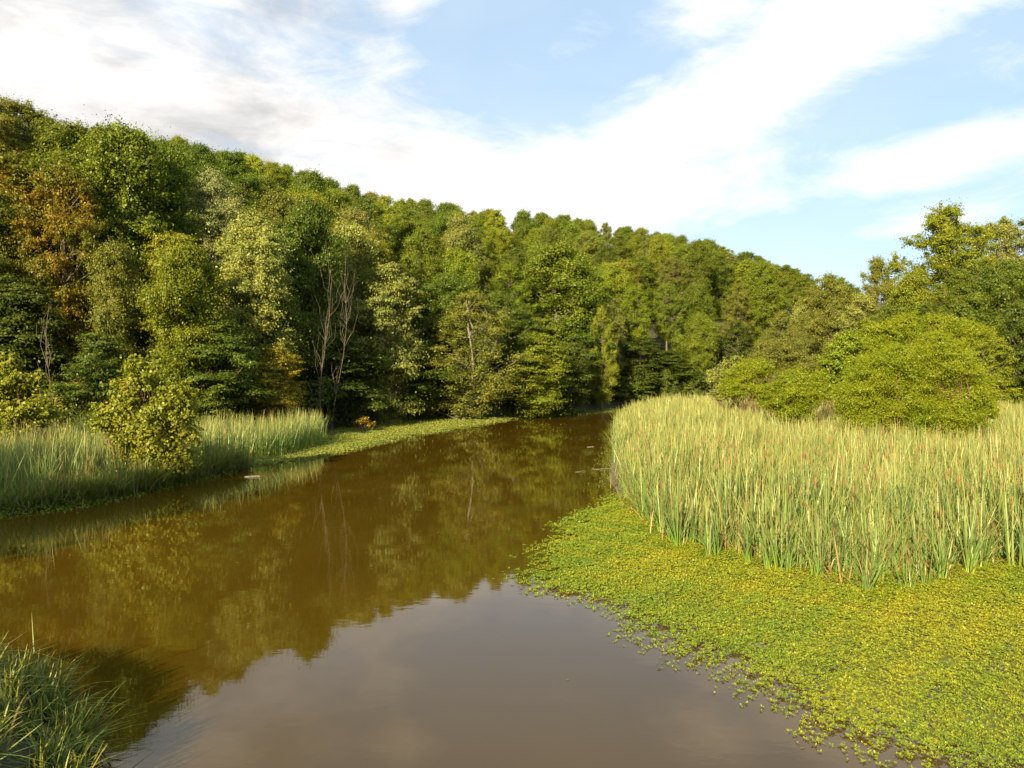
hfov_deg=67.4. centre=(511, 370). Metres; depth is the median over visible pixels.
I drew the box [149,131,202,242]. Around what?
broadleaf tree
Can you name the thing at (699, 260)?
broadleaf tree
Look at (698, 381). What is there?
understory shrub
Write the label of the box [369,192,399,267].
broadleaf tree
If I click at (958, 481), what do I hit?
cattail seed heads
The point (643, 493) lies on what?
cattail plant
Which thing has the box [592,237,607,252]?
broadleaf tree
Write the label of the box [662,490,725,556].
cattail plant
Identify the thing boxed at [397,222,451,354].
broadleaf tree
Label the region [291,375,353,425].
understory shrub
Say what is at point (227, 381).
broadleaf tree
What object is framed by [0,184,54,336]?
broadleaf tree
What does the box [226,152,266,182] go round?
broadleaf tree
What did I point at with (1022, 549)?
cattail plant
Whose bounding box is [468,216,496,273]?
broadleaf tree
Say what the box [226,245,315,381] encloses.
broadleaf tree
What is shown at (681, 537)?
cattail plant
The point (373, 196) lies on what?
broadleaf tree
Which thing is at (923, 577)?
cattail plant
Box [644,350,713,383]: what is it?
broadleaf tree
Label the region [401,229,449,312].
broadleaf tree
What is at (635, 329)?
broadleaf tree
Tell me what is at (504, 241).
broadleaf tree
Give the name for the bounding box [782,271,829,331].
broadleaf tree
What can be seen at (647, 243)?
broadleaf tree
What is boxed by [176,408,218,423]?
understory shrub
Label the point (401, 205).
broadleaf tree
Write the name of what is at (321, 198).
broadleaf tree
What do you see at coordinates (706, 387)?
understory shrub
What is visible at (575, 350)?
broadleaf tree
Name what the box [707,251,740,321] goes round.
broadleaf tree
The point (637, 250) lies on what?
broadleaf tree
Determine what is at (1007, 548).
cattail plant
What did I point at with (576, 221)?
broadleaf tree
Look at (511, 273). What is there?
broadleaf tree
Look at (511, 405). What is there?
understory shrub
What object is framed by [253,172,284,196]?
broadleaf tree
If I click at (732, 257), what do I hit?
broadleaf tree
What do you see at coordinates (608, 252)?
broadleaf tree
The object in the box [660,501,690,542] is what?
cattail plant
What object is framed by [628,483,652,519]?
cattail plant
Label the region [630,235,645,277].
broadleaf tree
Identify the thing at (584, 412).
bank weeds
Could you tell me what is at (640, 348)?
broadleaf tree
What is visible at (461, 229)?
broadleaf tree
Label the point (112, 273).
broadleaf tree
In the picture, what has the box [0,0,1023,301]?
sky
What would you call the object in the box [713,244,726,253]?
broadleaf tree
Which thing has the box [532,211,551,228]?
broadleaf tree
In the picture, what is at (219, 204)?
broadleaf tree
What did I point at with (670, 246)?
broadleaf tree
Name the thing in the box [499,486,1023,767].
floating plants
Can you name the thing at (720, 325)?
broadleaf tree
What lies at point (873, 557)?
cattail plant
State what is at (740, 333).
broadleaf tree
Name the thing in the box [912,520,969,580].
cattail plant
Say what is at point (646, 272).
broadleaf tree
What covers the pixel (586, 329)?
broadleaf tree
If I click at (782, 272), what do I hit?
broadleaf tree
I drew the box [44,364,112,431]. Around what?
understory shrub
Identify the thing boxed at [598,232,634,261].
broadleaf tree
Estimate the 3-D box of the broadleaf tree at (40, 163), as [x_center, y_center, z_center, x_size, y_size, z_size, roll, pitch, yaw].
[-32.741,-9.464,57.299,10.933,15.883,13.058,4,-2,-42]
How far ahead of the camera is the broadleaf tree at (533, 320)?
89.23 m
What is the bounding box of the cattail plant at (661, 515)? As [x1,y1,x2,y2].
[650,488,674,534]
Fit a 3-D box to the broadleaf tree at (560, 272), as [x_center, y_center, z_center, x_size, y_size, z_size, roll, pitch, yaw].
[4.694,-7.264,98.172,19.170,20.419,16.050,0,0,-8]
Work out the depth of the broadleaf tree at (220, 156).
139.07 m
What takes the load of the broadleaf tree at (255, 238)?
on the ground at (588, 404)
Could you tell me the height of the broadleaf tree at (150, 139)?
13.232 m
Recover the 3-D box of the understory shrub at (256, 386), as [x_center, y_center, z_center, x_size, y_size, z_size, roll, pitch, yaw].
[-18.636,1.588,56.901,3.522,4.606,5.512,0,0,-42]
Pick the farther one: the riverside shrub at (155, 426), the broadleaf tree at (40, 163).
the broadleaf tree at (40, 163)
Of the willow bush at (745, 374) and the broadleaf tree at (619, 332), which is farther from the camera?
the broadleaf tree at (619, 332)
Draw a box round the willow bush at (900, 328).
[852,309,1000,392]
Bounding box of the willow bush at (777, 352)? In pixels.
[745,336,817,407]
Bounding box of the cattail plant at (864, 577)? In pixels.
[829,540,886,592]
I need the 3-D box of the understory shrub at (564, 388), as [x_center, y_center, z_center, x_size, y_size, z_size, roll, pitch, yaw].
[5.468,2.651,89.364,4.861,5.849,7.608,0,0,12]
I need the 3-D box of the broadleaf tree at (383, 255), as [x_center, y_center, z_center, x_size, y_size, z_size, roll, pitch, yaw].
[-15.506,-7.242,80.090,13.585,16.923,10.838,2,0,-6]
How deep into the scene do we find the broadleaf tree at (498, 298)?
84.67 m
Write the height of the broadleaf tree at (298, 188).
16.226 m
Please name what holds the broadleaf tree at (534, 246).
on the ground at (588, 404)
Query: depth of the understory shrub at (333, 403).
66.95 m
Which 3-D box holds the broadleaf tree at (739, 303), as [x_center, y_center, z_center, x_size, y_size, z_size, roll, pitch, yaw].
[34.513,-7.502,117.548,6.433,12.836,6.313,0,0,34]
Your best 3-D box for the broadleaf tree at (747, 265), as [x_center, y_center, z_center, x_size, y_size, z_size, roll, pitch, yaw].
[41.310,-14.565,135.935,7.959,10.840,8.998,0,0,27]
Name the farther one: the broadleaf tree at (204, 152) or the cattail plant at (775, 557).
the broadleaf tree at (204, 152)
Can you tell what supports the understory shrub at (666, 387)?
on the ground at (588, 404)
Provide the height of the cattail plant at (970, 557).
2.142 m
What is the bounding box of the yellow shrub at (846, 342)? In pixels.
[801,329,872,423]
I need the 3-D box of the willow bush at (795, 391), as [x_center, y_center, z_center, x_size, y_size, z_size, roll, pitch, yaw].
[16.378,2.306,44.699,5.288,5.702,4.373,0,0,0]
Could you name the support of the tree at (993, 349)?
on the ground at (588, 404)
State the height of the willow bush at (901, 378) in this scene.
7.274 m
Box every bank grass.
[0,440,265,515]
[0,624,144,767]
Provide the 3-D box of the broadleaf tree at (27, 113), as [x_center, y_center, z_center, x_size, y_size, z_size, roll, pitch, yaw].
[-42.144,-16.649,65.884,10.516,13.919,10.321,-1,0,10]
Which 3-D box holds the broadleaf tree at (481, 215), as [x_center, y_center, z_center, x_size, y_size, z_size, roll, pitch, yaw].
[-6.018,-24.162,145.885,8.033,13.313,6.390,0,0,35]
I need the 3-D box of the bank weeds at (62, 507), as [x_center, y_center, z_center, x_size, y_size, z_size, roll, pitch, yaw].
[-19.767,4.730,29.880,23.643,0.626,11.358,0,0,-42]
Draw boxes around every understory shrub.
[0,372,28,435]
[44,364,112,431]
[138,357,225,414]
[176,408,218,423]
[222,378,289,418]
[246,365,290,418]
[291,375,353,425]
[313,375,363,414]
[349,383,379,417]
[422,380,465,400]
[479,375,512,407]
[500,382,525,408]
[550,378,574,409]
[579,386,597,401]
[585,368,612,403]
[607,381,638,401]
[609,368,660,401]
[625,381,659,399]
[650,368,681,399]
[657,384,692,396]
[678,367,713,397]
[680,361,708,396]
[700,383,713,394]
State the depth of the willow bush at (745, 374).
55.60 m
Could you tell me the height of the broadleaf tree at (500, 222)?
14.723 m
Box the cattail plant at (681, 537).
[668,498,701,544]
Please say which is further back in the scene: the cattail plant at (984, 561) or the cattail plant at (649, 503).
the cattail plant at (649, 503)
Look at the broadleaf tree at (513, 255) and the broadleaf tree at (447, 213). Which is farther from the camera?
the broadleaf tree at (447, 213)
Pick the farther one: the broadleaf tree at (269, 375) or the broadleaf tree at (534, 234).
the broadleaf tree at (534, 234)
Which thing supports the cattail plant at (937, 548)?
on the ground at (588, 404)
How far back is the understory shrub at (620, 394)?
99.02 m
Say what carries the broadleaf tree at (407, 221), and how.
on the ground at (588, 404)
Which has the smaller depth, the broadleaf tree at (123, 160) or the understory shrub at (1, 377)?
the understory shrub at (1, 377)
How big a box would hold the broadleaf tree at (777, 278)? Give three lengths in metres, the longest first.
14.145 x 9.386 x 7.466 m
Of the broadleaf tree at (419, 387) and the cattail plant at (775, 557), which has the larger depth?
the broadleaf tree at (419, 387)
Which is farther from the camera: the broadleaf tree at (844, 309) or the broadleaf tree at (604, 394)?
the broadleaf tree at (844, 309)
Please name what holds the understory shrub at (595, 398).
on the ground at (588, 404)
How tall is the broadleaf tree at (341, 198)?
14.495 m
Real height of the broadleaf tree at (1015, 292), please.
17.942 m
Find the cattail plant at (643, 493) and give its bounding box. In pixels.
[631,458,662,517]
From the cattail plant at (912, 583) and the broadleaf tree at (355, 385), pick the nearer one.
the cattail plant at (912, 583)
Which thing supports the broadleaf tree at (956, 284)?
on the ground at (588, 404)
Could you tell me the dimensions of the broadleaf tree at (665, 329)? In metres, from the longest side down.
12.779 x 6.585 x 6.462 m
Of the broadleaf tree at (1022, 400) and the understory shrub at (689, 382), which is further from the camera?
the understory shrub at (689, 382)
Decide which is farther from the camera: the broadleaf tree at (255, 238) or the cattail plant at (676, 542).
the broadleaf tree at (255, 238)
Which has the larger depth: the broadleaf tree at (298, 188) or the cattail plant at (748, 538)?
the broadleaf tree at (298, 188)
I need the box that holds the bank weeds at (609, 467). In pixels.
[583,429,621,490]
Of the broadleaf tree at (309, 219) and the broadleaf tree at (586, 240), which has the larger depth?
the broadleaf tree at (586, 240)
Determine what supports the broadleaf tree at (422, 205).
on the ground at (588, 404)
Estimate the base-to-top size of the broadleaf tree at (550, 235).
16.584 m
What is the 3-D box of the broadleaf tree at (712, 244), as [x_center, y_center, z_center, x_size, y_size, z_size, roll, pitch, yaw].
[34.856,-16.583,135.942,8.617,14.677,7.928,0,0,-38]
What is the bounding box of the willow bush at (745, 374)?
[718,355,778,415]
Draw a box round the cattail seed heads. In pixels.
[618,406,1023,501]
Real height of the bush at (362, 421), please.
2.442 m
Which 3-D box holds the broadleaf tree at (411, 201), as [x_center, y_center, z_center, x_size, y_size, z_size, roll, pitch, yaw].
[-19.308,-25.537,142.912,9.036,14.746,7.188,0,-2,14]
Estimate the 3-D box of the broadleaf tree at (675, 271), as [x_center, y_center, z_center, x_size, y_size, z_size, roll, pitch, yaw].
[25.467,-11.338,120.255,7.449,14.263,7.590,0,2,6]
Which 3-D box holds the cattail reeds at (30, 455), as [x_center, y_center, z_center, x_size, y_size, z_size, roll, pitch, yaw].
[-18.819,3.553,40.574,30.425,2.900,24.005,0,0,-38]
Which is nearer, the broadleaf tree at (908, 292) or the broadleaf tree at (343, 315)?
the broadleaf tree at (343, 315)
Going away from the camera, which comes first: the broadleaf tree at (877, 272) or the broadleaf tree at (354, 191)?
the broadleaf tree at (877, 272)
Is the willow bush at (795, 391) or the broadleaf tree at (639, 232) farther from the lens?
the broadleaf tree at (639, 232)
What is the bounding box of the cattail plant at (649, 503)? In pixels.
[633,482,667,523]
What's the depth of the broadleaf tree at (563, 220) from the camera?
158.76 m
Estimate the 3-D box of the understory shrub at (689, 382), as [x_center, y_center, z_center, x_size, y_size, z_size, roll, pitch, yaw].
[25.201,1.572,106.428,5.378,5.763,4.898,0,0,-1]
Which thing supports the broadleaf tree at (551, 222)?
on the ground at (588, 404)
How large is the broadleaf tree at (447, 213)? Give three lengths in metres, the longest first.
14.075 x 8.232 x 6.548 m
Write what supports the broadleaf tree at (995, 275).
on the ground at (588, 404)
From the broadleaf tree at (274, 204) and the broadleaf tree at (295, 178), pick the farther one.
the broadleaf tree at (295, 178)
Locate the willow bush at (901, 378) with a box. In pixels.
[819,328,1007,441]
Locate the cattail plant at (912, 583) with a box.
[879,544,922,589]
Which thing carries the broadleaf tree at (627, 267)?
on the ground at (588, 404)
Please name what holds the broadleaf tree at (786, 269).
on the ground at (588, 404)
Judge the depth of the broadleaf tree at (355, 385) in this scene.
66.32 m
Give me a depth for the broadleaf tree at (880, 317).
71.82 m
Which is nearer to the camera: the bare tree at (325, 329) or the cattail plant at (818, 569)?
the cattail plant at (818, 569)
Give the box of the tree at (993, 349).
[968,330,1023,404]
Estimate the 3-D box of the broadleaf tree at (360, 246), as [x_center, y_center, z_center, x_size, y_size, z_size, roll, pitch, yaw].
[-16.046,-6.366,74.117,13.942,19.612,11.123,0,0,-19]
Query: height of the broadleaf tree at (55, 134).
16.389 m
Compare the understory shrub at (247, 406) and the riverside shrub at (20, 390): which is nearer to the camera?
the riverside shrub at (20, 390)
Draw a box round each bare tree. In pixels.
[36,308,53,423]
[310,245,343,413]
[329,258,357,424]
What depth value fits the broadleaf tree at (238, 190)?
76.19 m
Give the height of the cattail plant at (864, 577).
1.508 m
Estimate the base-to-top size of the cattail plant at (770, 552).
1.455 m
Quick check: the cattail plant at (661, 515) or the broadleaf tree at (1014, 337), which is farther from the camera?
the broadleaf tree at (1014, 337)
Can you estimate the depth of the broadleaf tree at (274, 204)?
72.89 m
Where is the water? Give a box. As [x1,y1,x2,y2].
[0,410,1023,767]
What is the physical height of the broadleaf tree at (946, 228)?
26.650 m
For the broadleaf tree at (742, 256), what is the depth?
149.38 m
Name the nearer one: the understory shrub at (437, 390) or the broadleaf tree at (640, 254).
the understory shrub at (437, 390)
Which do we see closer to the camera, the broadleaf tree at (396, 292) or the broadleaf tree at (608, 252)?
the broadleaf tree at (396, 292)
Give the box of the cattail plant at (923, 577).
[896,533,949,584]
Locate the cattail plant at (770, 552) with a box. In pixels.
[746,522,791,569]
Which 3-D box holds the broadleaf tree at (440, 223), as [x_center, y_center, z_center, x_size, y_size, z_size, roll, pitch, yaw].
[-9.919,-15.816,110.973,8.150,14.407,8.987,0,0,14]
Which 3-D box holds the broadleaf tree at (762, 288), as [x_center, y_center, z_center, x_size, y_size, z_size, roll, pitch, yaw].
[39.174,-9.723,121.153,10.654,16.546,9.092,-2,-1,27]
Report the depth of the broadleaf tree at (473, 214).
151.06 m
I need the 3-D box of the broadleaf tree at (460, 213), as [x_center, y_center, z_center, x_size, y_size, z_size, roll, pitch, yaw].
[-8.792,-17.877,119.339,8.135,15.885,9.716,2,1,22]
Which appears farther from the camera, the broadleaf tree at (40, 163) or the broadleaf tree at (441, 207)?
the broadleaf tree at (441, 207)
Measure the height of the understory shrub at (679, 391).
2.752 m
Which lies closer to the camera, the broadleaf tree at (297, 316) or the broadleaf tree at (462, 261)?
the broadleaf tree at (297, 316)
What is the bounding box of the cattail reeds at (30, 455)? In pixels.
[0,406,330,497]
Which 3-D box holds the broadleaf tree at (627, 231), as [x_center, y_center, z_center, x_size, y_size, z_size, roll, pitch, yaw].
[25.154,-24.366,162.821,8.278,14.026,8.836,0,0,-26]
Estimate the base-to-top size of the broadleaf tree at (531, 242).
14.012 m
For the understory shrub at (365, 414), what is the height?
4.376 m
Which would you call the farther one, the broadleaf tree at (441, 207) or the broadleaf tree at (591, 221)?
the broadleaf tree at (591, 221)
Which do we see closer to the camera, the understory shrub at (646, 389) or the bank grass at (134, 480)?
the bank grass at (134, 480)
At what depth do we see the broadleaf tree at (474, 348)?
75.36 m
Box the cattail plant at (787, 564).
[764,521,806,574]
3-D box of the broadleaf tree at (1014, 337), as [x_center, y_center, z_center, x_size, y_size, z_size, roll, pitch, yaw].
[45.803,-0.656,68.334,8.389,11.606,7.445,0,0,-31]
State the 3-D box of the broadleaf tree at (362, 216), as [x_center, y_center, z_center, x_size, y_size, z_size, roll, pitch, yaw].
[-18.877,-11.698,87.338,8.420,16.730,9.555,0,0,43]
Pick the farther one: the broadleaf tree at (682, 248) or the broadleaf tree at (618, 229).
the broadleaf tree at (618, 229)
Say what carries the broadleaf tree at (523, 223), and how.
on the ground at (588, 404)
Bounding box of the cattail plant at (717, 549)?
[698,501,727,555]
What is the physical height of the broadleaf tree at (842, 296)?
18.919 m
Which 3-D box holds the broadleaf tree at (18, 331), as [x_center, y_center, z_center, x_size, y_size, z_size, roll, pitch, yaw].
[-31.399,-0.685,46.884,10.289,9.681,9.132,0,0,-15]
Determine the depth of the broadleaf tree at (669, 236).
153.53 m
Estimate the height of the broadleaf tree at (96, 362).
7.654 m
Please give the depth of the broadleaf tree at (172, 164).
62.00 m
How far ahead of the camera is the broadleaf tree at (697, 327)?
106.55 m
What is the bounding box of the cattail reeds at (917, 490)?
[597,391,1023,584]
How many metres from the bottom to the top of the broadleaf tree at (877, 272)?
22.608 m
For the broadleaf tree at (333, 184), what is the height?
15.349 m
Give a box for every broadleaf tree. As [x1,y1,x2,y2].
[0,90,54,147]
[0,93,31,194]
[0,140,119,318]
[0,145,74,320]
[0,154,122,371]
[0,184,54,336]
[0,250,37,344]
[0,282,82,429]
[6,109,97,217]
[23,109,74,141]
[43,331,140,430]
[59,104,193,349]
[65,235,154,408]
[114,126,223,280]
[125,235,235,415]
[127,125,154,141]
[132,230,232,361]
[139,317,285,431]
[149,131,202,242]
[166,133,189,153]
[175,164,247,279]
[177,132,220,247]
[186,146,276,251]
[188,181,258,271]
[198,203,317,392]
[210,147,237,181]
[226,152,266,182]
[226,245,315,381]
[243,179,322,265]
[248,346,321,425]
[250,161,296,192]
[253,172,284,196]
[262,159,281,187]
[270,190,357,386]
[276,184,359,232]
[278,180,326,195]
[279,163,295,187]
[288,164,343,217]
[289,165,310,185]
[301,327,421,427]
[308,285,372,394]
[322,173,355,205]
[325,204,407,377]
[326,186,356,214]
[337,204,383,238]
[341,261,439,423]
[344,180,365,204]
[348,194,402,263]
[351,231,417,334]
[361,190,392,233]
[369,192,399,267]
[372,335,460,417]
[381,196,421,273]
[383,207,428,283]
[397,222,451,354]
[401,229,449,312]
[404,264,490,388]
[406,197,416,210]
[410,286,538,418]
[413,197,436,223]
[419,200,462,235]
[424,213,451,254]
[434,240,496,368]
[436,209,454,236]
[437,203,493,293]
[444,208,481,244]
[448,200,464,213]
[466,209,484,242]
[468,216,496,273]
[473,216,493,259]
[473,252,491,310]
[473,287,541,403]
[476,212,487,257]
[479,208,505,273]
[481,206,512,257]
[481,248,530,306]
[483,226,522,291]
[486,262,547,357]
[498,330,585,418]
[502,312,545,387]
[509,201,540,249]
[512,237,627,363]
[520,225,547,248]
[521,239,542,256]
[522,240,551,315]
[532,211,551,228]
[538,225,574,246]
[539,214,562,236]
[539,342,601,415]
[555,212,572,233]
[561,218,581,247]
[562,314,629,399]
[570,218,583,244]
[571,228,601,296]
[572,266,617,331]
[575,217,588,230]
[582,218,597,236]
[583,304,620,410]
[585,219,600,237]
[590,296,631,384]
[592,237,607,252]
[592,240,625,267]
[594,258,633,337]
[595,221,614,246]
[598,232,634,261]
[612,225,623,246]
[612,258,643,331]
[616,283,655,358]
[617,338,673,391]
[620,225,634,242]
[620,239,643,262]
[628,252,651,285]
[629,226,649,253]
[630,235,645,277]
[631,251,661,325]
[639,230,668,254]
[642,232,671,317]
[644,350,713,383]
[649,281,687,363]
[653,253,695,341]
[663,232,677,242]
[663,239,676,258]
[666,307,719,388]
[670,238,691,296]
[672,234,688,254]
[678,281,725,354]
[681,238,723,330]
[700,236,733,296]
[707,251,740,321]
[710,319,730,355]
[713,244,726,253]
[715,320,761,363]
[719,246,735,255]
[719,281,756,333]
[721,254,742,301]
[725,257,792,347]
[727,258,755,313]
[732,251,763,274]
[750,307,816,384]
[758,260,788,332]
[773,263,794,310]
[778,265,799,296]
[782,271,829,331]
[787,273,824,319]
[787,295,831,374]
[790,270,859,373]
[823,290,883,399]
[824,277,848,319]
[832,282,861,329]
[848,253,897,329]
[865,302,925,350]
[879,254,946,341]
[881,197,1000,315]
[908,265,1003,389]
[946,254,1023,390]
[970,214,1023,296]
[987,253,1023,376]
[992,299,1023,403]
[999,357,1023,404]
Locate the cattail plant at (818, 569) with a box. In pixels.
[785,519,843,578]
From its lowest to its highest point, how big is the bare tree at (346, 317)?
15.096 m
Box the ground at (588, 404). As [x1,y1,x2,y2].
[0,272,1023,767]
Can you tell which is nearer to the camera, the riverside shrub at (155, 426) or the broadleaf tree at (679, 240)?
the riverside shrub at (155, 426)
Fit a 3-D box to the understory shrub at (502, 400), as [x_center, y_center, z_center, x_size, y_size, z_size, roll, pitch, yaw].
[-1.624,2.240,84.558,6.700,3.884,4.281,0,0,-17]
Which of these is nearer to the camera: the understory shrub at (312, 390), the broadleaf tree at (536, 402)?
the understory shrub at (312, 390)
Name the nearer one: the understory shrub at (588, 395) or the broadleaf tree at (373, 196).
the understory shrub at (588, 395)
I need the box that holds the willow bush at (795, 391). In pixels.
[748,363,834,429]
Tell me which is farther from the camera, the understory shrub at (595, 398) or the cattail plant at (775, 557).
the understory shrub at (595, 398)
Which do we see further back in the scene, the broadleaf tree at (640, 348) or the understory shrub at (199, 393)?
the broadleaf tree at (640, 348)
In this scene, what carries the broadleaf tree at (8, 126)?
on the ground at (588, 404)
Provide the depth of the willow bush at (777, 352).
61.34 m
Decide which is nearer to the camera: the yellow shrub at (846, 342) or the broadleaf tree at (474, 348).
the yellow shrub at (846, 342)
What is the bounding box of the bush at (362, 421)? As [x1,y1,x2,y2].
[352,415,375,431]
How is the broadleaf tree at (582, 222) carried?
on the ground at (588, 404)
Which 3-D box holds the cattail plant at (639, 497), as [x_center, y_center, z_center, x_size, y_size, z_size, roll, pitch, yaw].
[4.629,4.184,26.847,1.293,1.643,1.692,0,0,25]
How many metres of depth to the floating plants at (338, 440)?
59.04 m
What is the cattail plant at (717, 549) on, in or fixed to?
on the ground at (588, 404)
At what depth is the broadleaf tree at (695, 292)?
115.02 m
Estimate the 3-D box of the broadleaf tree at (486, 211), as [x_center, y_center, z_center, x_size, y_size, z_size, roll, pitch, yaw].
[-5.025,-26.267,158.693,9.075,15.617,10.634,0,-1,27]
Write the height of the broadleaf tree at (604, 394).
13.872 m
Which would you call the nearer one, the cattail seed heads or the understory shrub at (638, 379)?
the cattail seed heads
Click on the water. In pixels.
(358, 608)
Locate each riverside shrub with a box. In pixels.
[0,349,85,449]
[66,353,208,480]
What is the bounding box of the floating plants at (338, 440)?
[246,408,518,466]
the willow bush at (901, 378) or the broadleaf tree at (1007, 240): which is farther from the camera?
the broadleaf tree at (1007, 240)
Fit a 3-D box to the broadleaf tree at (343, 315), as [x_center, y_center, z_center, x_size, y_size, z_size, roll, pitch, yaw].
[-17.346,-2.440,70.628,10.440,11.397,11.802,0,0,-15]
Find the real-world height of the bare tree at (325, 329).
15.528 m
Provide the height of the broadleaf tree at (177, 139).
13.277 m
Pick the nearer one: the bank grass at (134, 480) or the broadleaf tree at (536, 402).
the bank grass at (134, 480)
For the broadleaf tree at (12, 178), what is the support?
on the ground at (588, 404)
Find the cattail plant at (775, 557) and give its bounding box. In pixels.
[727,487,801,572]
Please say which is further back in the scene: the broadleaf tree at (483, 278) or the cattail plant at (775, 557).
the broadleaf tree at (483, 278)
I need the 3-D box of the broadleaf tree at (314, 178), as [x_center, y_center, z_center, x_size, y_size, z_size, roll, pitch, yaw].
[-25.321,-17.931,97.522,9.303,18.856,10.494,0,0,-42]
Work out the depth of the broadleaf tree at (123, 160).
55.86 m
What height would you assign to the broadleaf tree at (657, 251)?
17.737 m
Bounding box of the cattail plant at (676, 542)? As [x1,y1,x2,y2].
[655,481,704,546]
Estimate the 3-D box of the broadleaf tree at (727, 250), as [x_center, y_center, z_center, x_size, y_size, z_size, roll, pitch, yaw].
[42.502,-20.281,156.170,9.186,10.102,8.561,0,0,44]
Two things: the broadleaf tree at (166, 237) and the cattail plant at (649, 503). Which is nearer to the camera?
the cattail plant at (649, 503)
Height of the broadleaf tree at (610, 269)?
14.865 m
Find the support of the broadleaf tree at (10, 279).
on the ground at (588, 404)
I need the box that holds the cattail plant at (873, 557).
[854,513,906,583]
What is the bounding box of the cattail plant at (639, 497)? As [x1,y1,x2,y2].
[628,471,652,512]
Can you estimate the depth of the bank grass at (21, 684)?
9.86 m
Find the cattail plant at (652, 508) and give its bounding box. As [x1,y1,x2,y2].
[635,485,661,522]
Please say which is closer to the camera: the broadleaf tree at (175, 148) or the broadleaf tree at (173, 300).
the broadleaf tree at (173, 300)
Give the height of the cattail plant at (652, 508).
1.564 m
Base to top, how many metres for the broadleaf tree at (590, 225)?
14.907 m
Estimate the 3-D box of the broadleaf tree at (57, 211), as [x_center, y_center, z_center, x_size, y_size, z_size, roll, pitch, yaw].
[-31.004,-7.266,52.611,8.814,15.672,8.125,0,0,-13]
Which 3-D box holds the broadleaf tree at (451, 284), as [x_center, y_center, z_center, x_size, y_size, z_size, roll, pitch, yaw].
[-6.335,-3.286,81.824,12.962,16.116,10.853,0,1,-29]
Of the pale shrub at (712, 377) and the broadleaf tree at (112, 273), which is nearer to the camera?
the broadleaf tree at (112, 273)
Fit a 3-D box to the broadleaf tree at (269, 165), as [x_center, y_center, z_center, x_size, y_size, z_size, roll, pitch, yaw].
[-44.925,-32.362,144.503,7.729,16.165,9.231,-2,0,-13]
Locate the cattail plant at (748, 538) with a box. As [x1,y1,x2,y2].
[728,501,778,562]
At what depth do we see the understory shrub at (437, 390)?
78.77 m
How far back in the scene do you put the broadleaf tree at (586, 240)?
133.26 m
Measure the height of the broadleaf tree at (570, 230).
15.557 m
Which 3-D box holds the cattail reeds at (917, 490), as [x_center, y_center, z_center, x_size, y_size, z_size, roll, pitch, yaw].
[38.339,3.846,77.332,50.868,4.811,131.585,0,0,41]
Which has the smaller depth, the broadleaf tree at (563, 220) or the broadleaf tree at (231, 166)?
the broadleaf tree at (231, 166)
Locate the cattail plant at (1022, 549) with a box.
[985,494,1023,561]
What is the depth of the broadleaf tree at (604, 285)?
106.77 m
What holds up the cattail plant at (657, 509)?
on the ground at (588, 404)
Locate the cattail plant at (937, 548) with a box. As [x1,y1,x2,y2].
[908,506,981,574]
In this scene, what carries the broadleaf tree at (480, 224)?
on the ground at (588, 404)
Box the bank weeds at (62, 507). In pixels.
[0,468,238,518]
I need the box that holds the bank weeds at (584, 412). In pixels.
[335,408,623,427]
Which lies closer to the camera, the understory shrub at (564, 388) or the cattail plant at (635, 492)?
the cattail plant at (635, 492)
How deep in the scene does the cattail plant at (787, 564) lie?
18.69 m
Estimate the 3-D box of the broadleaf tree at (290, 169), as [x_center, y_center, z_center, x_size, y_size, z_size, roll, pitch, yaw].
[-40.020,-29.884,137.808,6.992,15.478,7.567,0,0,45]
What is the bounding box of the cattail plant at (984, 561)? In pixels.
[947,502,1009,569]
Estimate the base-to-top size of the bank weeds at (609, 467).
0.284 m
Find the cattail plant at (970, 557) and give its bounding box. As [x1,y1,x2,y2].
[947,494,1011,575]
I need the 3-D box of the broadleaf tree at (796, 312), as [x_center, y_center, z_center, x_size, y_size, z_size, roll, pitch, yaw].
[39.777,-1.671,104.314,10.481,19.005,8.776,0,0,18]
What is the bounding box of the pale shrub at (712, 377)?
[703,350,752,411]
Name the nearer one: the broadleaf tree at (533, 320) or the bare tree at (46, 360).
the bare tree at (46, 360)
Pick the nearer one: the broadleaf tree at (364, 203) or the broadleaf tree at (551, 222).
the broadleaf tree at (364, 203)
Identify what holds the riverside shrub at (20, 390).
on the ground at (588, 404)
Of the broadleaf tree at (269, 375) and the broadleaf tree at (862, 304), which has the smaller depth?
the broadleaf tree at (269, 375)
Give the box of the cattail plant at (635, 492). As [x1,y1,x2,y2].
[626,482,640,507]
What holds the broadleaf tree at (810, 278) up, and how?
on the ground at (588, 404)
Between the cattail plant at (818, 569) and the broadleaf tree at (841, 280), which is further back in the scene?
the broadleaf tree at (841, 280)
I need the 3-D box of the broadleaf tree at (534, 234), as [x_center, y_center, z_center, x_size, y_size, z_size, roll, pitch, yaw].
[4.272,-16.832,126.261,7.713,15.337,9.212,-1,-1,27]
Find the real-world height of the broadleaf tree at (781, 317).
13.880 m
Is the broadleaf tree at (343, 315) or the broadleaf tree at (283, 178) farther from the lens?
the broadleaf tree at (283, 178)
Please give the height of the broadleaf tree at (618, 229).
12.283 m
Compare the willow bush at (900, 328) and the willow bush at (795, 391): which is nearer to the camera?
the willow bush at (795, 391)
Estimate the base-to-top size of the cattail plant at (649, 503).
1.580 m
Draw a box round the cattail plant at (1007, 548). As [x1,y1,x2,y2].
[939,484,1023,567]
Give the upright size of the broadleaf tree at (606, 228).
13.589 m
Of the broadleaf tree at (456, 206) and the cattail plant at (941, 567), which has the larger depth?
the broadleaf tree at (456, 206)
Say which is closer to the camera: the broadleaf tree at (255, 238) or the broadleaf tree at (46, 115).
the broadleaf tree at (255, 238)
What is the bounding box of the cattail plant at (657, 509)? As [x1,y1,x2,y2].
[615,479,667,530]

